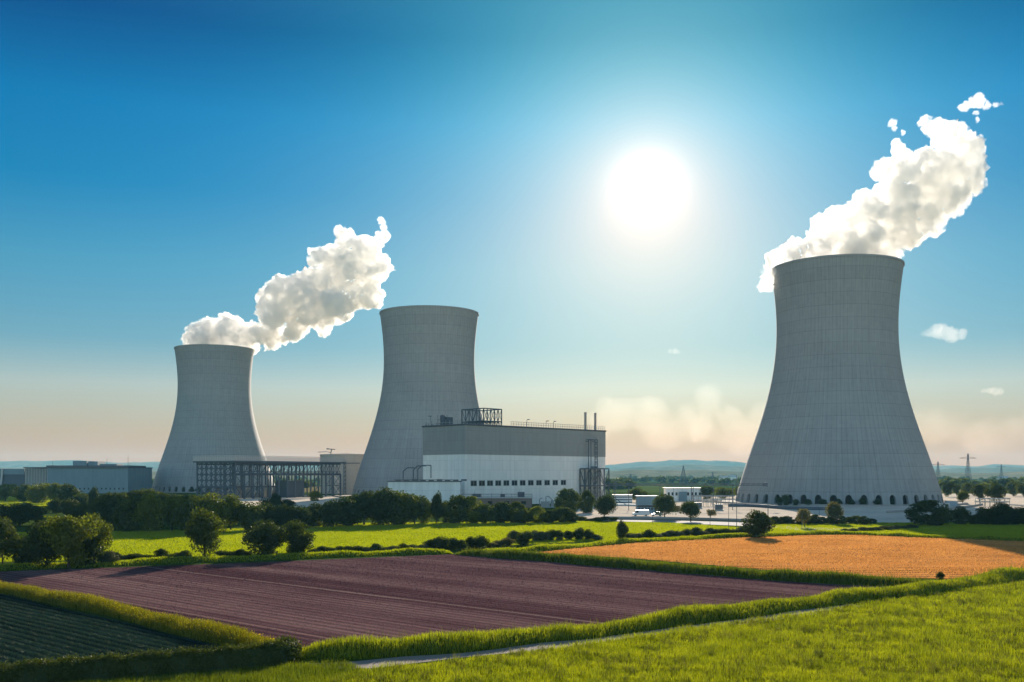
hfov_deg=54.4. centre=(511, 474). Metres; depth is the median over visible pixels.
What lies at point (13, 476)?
shed
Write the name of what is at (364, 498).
tree
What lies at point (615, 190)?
sky
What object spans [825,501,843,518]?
yard tree
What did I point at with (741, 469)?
wooded hill
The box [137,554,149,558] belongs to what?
shrub
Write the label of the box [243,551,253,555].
shrub
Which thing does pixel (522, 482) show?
window
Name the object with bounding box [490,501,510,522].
tree
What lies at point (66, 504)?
tree
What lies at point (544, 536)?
shrub
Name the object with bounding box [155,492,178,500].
tree
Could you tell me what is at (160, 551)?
shrub
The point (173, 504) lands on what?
tree
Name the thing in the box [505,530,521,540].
shrub
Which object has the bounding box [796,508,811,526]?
yard tree
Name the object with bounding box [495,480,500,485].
window
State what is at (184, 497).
tree
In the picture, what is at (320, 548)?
shrub
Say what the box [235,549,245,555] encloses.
shrub
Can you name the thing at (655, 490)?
ground
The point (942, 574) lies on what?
bush
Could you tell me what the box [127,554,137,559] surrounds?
shrub
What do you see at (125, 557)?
shrub
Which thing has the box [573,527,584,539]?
shrub
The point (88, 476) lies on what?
works hall
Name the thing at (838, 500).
bush
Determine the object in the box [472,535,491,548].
shrub
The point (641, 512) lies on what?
parked van
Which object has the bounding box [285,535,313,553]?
bush
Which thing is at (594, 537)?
shrub
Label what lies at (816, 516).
shrub
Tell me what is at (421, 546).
shrub
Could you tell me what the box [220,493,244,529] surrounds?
tree
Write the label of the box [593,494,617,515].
yard tree
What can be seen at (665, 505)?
yard tree
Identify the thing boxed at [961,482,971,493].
tree
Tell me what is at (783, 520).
shrub
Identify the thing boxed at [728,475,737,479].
farm house
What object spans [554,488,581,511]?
yard tree
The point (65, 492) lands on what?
tree
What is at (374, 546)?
shrub
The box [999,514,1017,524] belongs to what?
shrub
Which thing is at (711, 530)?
shrub
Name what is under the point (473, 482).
window
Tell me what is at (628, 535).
shrub
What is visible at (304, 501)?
works yard
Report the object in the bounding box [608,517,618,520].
shrub
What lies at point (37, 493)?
tree
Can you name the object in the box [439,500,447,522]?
tree
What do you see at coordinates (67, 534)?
tree
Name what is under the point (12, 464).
hills
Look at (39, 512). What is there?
tree
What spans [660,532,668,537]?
shrub
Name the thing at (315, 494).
bush
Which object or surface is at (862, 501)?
bush
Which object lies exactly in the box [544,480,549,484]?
window
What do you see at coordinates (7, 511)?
tree
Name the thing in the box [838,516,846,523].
shrub
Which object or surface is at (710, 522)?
access road
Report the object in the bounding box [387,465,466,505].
annex building
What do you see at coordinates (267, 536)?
bush
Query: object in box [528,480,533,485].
window
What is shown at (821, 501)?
bush
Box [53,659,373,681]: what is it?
verge grass
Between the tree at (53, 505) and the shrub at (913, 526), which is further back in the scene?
the tree at (53, 505)
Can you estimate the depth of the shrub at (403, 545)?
221.03 m
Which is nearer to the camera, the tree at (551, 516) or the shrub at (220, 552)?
the shrub at (220, 552)
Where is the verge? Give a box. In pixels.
[142,667,367,681]
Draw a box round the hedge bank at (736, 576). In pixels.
[460,551,908,585]
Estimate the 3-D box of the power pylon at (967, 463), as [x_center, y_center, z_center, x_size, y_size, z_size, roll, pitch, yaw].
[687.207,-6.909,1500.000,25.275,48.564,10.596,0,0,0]
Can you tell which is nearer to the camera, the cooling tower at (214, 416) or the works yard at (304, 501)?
the works yard at (304, 501)
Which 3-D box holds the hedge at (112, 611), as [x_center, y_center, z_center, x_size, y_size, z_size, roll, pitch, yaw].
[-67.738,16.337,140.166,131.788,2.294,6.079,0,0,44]
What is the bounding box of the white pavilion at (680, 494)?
[664,488,701,500]
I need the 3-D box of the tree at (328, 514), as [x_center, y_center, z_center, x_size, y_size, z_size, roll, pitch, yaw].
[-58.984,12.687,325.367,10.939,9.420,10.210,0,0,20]
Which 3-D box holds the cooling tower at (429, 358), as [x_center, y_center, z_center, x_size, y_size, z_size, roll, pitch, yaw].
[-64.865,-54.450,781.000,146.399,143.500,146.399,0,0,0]
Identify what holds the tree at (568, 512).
on the green field at (339, 539)
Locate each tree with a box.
[0,484,18,500]
[0,504,23,526]
[0,516,19,564]
[9,502,37,525]
[11,484,31,501]
[16,520,60,567]
[24,483,48,502]
[29,505,50,523]
[37,514,101,567]
[43,482,67,500]
[46,499,60,512]
[55,483,84,500]
[59,499,79,514]
[65,503,95,520]
[69,493,88,503]
[82,497,105,520]
[83,512,113,559]
[88,487,98,504]
[94,495,123,530]
[98,492,128,502]
[111,494,141,531]
[120,490,142,499]
[131,491,169,530]
[132,488,160,501]
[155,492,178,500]
[159,495,183,530]
[171,495,204,530]
[177,494,196,502]
[184,506,227,557]
[194,492,231,530]
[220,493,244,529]
[230,501,265,529]
[254,502,278,527]
[258,497,280,507]
[271,492,281,505]
[274,504,294,527]
[280,499,296,506]
[280,519,315,542]
[284,505,312,527]
[305,502,322,526]
[312,499,347,526]
[337,496,363,525]
[346,490,379,524]
[364,486,400,524]
[384,490,420,524]
[409,495,428,523]
[417,498,431,523]
[430,490,442,522]
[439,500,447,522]
[442,494,469,523]
[459,496,483,523]
[476,503,497,523]
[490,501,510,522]
[503,501,528,522]
[513,510,533,523]
[529,506,546,522]
[540,510,558,522]
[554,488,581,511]
[554,506,575,521]
[566,513,579,521]
[578,490,594,512]
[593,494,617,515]
[615,519,628,538]
[627,487,648,499]
[652,494,678,516]
[679,501,700,521]
[700,486,714,498]
[706,509,716,517]
[714,487,735,498]
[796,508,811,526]
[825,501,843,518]
[941,481,953,496]
[953,483,960,495]
[956,490,969,502]
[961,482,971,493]
[969,483,988,499]
[983,482,1007,503]
[1005,482,1018,495]
[1015,483,1023,495]
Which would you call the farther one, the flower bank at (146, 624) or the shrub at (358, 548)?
the shrub at (358, 548)
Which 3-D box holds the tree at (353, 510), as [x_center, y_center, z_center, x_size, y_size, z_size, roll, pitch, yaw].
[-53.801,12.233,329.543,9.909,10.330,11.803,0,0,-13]
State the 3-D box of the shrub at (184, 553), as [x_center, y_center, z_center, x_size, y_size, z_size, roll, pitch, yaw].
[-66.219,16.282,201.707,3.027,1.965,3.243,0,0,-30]
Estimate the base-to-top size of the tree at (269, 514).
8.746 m
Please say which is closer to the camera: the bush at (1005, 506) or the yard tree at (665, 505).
the bush at (1005, 506)
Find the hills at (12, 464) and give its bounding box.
[0,460,1023,470]
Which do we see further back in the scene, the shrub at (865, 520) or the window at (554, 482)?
the window at (554, 482)
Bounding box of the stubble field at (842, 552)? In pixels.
[542,535,1023,578]
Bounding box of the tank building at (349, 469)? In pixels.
[320,453,363,493]
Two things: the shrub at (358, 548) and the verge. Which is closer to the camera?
the verge
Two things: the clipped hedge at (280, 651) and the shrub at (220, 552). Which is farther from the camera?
the shrub at (220, 552)
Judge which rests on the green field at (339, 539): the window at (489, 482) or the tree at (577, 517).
the tree at (577, 517)
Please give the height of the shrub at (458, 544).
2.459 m
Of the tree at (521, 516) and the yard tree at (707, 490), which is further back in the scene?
the yard tree at (707, 490)
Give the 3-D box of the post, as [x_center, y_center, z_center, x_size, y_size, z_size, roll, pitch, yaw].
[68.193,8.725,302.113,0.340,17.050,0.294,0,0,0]
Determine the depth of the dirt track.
96.54 m
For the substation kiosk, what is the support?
on the paved yard at (1017, 500)
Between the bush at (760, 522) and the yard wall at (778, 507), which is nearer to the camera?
the bush at (760, 522)
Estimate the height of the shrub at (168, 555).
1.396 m
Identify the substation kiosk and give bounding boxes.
[612,494,631,503]
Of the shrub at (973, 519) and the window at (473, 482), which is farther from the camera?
the window at (473, 482)
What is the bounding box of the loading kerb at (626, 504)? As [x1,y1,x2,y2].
[616,504,635,505]
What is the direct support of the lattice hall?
on the works yard at (304, 501)
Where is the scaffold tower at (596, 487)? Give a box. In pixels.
[580,439,608,500]
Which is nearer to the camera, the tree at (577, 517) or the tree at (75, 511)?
the tree at (75, 511)
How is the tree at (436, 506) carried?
on the green field at (339, 539)
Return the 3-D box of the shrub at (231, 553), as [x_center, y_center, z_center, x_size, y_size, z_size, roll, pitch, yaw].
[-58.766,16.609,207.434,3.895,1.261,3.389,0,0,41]
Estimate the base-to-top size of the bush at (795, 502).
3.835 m
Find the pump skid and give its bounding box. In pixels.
[539,496,553,507]
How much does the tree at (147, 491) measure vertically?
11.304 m
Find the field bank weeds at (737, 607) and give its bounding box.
[305,562,1023,659]
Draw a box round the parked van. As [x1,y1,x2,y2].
[632,510,649,515]
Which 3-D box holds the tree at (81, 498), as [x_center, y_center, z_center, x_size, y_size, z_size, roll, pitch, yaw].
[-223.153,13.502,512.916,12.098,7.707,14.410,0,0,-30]
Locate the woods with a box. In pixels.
[152,475,1023,489]
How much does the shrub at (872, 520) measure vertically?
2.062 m
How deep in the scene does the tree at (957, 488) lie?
776.97 m
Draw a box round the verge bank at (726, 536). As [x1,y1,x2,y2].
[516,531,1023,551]
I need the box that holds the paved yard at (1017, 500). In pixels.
[575,494,1023,522]
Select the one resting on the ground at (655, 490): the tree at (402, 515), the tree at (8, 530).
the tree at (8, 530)
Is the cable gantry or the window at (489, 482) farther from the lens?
the window at (489, 482)
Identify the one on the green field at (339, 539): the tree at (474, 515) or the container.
the tree at (474, 515)
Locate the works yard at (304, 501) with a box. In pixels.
[214,495,347,506]
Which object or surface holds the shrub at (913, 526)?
on the lawn at (927, 528)
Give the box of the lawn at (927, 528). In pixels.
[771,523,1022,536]
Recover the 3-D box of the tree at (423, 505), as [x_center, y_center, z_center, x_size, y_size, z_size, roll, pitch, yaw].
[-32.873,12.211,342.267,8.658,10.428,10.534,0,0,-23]
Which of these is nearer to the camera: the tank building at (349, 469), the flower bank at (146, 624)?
the flower bank at (146, 624)
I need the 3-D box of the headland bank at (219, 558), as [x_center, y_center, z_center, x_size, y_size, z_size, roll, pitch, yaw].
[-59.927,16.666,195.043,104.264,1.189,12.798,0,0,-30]
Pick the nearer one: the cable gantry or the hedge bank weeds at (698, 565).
the hedge bank weeds at (698, 565)
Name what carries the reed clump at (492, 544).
on the ground at (655, 490)
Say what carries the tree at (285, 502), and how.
on the ground at (655, 490)
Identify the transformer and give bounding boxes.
[714,501,722,509]
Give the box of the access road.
[603,519,868,530]
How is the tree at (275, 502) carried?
on the ground at (655, 490)
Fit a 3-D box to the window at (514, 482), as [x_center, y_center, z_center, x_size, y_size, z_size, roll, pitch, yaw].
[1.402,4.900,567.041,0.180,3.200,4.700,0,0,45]
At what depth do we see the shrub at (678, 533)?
270.43 m
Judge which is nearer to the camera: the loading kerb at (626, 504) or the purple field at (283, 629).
the purple field at (283, 629)
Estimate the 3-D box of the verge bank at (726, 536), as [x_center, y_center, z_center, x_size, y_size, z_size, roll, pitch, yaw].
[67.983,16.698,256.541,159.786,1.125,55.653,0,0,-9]
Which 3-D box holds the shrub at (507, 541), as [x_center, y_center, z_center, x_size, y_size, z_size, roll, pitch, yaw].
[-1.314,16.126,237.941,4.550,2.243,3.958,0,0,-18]
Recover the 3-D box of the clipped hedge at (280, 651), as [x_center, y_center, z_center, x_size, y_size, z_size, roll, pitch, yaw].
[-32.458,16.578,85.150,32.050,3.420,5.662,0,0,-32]
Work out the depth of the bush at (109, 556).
187.87 m
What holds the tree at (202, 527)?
on the ground at (655, 490)
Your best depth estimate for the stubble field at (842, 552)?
208.21 m
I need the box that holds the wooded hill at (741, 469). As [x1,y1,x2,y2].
[0,464,1023,472]
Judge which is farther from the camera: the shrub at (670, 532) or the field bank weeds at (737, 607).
the shrub at (670, 532)
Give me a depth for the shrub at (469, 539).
229.53 m
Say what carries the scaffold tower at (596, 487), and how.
on the paved yard at (1017, 500)
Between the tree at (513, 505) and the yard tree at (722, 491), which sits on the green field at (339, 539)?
the tree at (513, 505)
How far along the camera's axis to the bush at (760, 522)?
268.75 m
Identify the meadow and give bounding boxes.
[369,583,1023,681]
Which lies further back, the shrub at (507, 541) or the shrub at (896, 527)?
the shrub at (896, 527)
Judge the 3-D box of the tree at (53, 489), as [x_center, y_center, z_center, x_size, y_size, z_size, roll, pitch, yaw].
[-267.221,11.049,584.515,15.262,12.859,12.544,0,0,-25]
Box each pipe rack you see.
[692,495,723,505]
[711,495,734,503]
[974,498,1010,505]
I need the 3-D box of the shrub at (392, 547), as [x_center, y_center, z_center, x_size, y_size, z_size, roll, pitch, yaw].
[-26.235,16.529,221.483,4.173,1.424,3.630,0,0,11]
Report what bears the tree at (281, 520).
on the green field at (339, 539)
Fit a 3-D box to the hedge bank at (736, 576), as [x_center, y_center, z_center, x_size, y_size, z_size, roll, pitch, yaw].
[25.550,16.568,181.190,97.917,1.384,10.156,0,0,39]
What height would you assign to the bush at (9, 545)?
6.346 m
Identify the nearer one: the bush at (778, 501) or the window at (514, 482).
the bush at (778, 501)
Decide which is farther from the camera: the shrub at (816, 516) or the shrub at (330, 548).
the shrub at (816, 516)
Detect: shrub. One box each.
[119,555,128,560]
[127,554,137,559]
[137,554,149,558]
[153,548,168,556]
[159,553,178,557]
[177,550,191,556]
[216,550,227,555]
[222,551,238,556]
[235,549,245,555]
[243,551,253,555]
[314,546,327,552]
[324,547,336,552]
[341,546,353,551]
[350,545,362,550]
[361,547,373,551]
[370,543,383,550]
[386,546,399,549]
[397,543,410,548]
[415,544,428,548]
[421,539,438,548]
[432,536,450,549]
[448,537,456,549]
[452,539,468,549]
[465,536,475,548]
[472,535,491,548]
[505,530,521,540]
[531,530,540,540]
[535,531,550,540]
[546,529,556,539]
[554,530,564,539]
[564,530,573,538]
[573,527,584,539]
[582,529,594,538]
[583,518,595,520]
[587,534,603,539]
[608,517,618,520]
[624,533,637,537]
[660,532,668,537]
[662,530,674,536]
[673,531,684,536]
[681,528,692,535]
[690,527,701,535]
[694,531,709,535]
[704,528,716,533]
[717,528,730,533]
[736,526,746,532]
[772,516,779,523]
[779,517,786,523]
[781,516,792,523]
[788,519,799,523]
[802,516,815,523]
[812,514,820,522]
[817,517,827,523]
[827,517,833,523]
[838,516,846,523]
[846,517,854,522]
[849,515,863,523]
[858,516,869,524]
[869,518,876,523]
[879,526,894,529]
[891,525,900,529]
[907,524,918,527]
[952,506,971,523]
[965,514,982,524]
[975,507,994,524]
[986,505,1005,524]
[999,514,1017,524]
[1006,507,1021,524]
[1015,509,1023,523]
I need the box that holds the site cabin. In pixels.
[635,495,657,511]
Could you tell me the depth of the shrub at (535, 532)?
255.03 m
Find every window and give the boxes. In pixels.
[471,480,476,485]
[479,480,484,485]
[487,480,492,485]
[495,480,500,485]
[503,480,508,485]
[512,480,516,485]
[520,480,525,485]
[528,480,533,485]
[536,480,541,484]
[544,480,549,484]
[552,480,557,484]
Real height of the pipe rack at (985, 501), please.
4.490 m
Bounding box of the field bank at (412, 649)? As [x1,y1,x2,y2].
[300,574,1021,659]
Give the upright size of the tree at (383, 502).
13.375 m
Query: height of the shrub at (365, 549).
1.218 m
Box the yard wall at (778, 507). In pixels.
[729,504,826,509]
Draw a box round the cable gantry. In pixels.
[605,481,767,509]
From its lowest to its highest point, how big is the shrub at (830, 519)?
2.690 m
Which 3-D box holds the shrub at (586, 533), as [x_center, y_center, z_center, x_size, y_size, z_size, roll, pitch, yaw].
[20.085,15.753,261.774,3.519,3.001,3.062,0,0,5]
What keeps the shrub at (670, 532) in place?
on the green field at (339, 539)
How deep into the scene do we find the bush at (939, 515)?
330.70 m
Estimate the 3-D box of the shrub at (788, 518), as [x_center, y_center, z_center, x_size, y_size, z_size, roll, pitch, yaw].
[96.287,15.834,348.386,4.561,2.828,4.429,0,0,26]
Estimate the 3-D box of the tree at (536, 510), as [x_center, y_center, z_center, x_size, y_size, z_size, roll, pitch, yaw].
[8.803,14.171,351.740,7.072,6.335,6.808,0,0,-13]
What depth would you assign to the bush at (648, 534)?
261.20 m
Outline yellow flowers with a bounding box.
[0,580,299,646]
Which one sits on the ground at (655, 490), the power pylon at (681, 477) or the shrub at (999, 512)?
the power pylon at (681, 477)
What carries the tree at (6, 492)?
on the far green field
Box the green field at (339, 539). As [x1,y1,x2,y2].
[0,521,730,561]
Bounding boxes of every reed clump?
[487,542,497,546]
[493,540,504,545]
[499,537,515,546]
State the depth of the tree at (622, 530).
258.82 m
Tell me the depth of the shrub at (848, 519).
346.82 m
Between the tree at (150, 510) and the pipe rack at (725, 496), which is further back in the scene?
the pipe rack at (725, 496)
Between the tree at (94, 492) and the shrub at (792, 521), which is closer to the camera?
the shrub at (792, 521)
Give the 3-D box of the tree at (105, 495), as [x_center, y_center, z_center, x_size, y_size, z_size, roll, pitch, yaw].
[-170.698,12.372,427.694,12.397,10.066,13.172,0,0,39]
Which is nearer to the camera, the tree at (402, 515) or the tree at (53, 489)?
the tree at (402, 515)
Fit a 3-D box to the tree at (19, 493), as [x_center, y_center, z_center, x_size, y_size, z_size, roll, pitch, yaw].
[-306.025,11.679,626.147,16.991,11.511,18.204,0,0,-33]
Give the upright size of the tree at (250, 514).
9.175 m
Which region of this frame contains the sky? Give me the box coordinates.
[0,0,1023,465]
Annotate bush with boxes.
[0,533,42,562]
[73,538,105,566]
[94,550,120,562]
[241,519,288,555]
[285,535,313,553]
[307,490,322,500]
[515,531,533,544]
[641,529,656,537]
[741,509,776,537]
[775,496,782,504]
[781,494,789,504]
[791,499,799,505]
[804,499,811,504]
[819,499,827,503]
[834,498,842,503]
[847,499,854,504]
[859,498,866,504]
[873,499,880,504]
[904,500,954,525]
[935,571,944,579]
[992,502,1013,513]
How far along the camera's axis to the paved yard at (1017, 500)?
460.47 m
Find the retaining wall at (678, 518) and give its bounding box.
[604,516,744,521]
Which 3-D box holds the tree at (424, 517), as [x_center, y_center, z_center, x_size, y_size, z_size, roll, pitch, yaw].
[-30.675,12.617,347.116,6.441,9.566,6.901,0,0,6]
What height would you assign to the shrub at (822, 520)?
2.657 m
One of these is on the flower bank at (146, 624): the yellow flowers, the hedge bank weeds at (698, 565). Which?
the yellow flowers
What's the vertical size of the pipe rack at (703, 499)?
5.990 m
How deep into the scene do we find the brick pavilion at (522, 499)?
512.00 m
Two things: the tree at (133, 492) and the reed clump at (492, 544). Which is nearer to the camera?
the reed clump at (492, 544)
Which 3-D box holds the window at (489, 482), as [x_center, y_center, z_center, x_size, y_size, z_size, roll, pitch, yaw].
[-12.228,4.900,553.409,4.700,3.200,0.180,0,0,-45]
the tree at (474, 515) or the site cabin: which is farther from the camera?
the site cabin
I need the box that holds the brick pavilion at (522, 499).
[465,491,532,507]
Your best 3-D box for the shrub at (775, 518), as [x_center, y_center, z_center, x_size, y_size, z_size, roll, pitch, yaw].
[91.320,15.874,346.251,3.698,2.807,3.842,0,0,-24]
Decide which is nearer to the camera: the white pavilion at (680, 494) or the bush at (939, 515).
the bush at (939, 515)
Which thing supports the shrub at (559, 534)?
on the green field at (339, 539)
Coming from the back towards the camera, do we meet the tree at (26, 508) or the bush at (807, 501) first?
the bush at (807, 501)
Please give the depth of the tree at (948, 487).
753.76 m
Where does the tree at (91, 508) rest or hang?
on the ground at (655, 490)
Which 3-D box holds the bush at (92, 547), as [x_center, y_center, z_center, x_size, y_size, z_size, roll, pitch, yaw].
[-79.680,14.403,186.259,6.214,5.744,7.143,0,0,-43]
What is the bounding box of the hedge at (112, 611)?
[0,581,306,650]
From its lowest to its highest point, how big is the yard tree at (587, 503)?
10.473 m
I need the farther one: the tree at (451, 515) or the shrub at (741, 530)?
the tree at (451, 515)
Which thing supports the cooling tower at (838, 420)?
on the paved yard at (1017, 500)
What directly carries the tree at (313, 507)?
on the green field at (339, 539)
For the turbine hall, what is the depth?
565.75 m
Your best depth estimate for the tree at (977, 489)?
640.35 m
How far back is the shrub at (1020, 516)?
335.05 m
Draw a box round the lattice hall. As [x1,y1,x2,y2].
[193,455,344,498]
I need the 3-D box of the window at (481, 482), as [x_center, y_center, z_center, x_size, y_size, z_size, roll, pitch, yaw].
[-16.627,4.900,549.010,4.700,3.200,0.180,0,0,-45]
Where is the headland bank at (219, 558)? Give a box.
[0,549,451,570]
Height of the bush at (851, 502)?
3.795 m
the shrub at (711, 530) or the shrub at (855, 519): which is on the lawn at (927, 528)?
the shrub at (855, 519)
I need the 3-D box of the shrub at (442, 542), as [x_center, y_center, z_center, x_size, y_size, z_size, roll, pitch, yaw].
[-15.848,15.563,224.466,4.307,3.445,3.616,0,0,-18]
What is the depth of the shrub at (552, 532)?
258.13 m
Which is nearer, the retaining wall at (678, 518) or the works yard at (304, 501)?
the retaining wall at (678, 518)
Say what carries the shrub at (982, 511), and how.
on the lawn at (927, 528)
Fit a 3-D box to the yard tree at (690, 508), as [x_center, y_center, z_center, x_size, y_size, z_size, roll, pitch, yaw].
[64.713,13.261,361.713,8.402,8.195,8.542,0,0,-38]
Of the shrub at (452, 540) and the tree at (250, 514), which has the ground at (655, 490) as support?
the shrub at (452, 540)
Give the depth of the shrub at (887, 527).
307.17 m
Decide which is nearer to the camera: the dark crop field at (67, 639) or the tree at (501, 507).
the dark crop field at (67, 639)
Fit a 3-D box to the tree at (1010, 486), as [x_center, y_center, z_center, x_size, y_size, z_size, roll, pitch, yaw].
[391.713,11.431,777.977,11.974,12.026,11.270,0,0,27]
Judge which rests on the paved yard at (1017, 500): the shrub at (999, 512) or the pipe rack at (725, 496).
the pipe rack at (725, 496)
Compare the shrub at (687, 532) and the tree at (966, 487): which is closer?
the shrub at (687, 532)
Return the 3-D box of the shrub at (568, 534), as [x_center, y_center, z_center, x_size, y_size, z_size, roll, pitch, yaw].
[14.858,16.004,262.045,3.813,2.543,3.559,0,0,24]
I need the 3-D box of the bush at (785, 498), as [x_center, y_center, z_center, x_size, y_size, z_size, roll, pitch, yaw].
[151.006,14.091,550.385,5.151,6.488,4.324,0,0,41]
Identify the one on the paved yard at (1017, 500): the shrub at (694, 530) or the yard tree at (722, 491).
the yard tree at (722, 491)
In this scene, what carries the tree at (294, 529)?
on the ground at (655, 490)
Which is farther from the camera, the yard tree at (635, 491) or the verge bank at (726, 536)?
the yard tree at (635, 491)
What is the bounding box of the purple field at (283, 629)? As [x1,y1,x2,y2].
[0,554,876,647]
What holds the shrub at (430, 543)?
on the ground at (655, 490)
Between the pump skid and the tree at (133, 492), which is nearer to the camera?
the tree at (133, 492)
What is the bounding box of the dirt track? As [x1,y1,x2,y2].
[304,604,855,668]
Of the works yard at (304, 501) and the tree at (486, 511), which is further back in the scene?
the works yard at (304, 501)
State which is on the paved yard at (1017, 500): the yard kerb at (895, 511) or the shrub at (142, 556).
the yard kerb at (895, 511)
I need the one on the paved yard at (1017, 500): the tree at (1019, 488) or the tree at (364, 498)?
the tree at (1019, 488)
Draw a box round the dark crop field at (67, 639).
[0,595,218,666]
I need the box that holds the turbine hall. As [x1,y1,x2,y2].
[422,408,605,503]
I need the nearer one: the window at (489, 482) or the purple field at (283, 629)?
the purple field at (283, 629)
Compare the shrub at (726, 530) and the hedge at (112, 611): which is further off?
the shrub at (726, 530)
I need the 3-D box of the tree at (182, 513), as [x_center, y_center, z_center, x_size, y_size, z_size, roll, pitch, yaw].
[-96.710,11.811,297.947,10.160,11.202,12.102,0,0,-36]
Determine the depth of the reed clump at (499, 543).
237.10 m
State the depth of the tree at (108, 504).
299.69 m
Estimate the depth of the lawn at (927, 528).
304.73 m
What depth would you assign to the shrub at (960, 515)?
341.52 m
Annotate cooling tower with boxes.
[152,344,274,492]
[335,305,482,497]
[714,254,967,505]
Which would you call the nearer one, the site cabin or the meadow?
the meadow
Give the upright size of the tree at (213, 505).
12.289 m
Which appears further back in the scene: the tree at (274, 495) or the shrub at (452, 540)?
the tree at (274, 495)
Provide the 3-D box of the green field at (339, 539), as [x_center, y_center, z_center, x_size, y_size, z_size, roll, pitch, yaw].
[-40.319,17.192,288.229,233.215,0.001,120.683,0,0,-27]
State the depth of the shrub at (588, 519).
367.58 m
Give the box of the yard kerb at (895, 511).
[886,503,982,512]
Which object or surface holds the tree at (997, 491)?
on the paved yard at (1017, 500)
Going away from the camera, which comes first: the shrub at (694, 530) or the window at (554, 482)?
the shrub at (694, 530)
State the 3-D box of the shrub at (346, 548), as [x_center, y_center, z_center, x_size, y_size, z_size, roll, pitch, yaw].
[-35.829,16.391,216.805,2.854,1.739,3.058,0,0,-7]
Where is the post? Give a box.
[736,475,736,527]
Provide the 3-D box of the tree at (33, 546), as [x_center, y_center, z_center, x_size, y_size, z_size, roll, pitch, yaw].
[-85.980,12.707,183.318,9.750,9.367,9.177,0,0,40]
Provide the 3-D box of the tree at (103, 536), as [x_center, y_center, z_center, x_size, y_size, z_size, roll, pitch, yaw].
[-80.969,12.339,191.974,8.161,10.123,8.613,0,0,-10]
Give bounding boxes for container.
[944,501,956,505]
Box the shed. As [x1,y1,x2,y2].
[0,468,24,488]
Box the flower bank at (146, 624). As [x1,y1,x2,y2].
[4,593,258,646]
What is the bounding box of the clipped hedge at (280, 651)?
[0,634,304,681]
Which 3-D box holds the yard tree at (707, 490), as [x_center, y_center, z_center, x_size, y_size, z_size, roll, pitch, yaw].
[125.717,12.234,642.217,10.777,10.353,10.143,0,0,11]
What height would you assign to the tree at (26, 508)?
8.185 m
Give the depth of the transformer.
474.55 m
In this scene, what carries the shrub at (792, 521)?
on the lawn at (927, 528)
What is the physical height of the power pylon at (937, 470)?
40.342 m
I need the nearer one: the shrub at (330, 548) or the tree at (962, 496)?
the shrub at (330, 548)
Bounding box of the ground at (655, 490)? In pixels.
[0,479,1019,681]
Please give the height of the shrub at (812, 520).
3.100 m
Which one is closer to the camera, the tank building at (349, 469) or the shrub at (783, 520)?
the shrub at (783, 520)
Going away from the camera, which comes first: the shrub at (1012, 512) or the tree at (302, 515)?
the tree at (302, 515)
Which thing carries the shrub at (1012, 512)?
on the lawn at (927, 528)
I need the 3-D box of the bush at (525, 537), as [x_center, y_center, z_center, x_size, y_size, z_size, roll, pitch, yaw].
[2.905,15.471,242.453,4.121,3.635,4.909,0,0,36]
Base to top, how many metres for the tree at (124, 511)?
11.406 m
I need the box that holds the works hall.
[23,461,152,492]
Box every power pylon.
[679,466,687,482]
[932,462,943,478]
[962,454,973,481]
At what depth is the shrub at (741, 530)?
280.88 m
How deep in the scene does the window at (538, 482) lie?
581.40 m
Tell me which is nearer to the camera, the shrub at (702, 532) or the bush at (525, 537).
the bush at (525, 537)
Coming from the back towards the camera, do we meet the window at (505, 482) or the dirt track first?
the window at (505, 482)
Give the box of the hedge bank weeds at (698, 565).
[457,546,932,585]

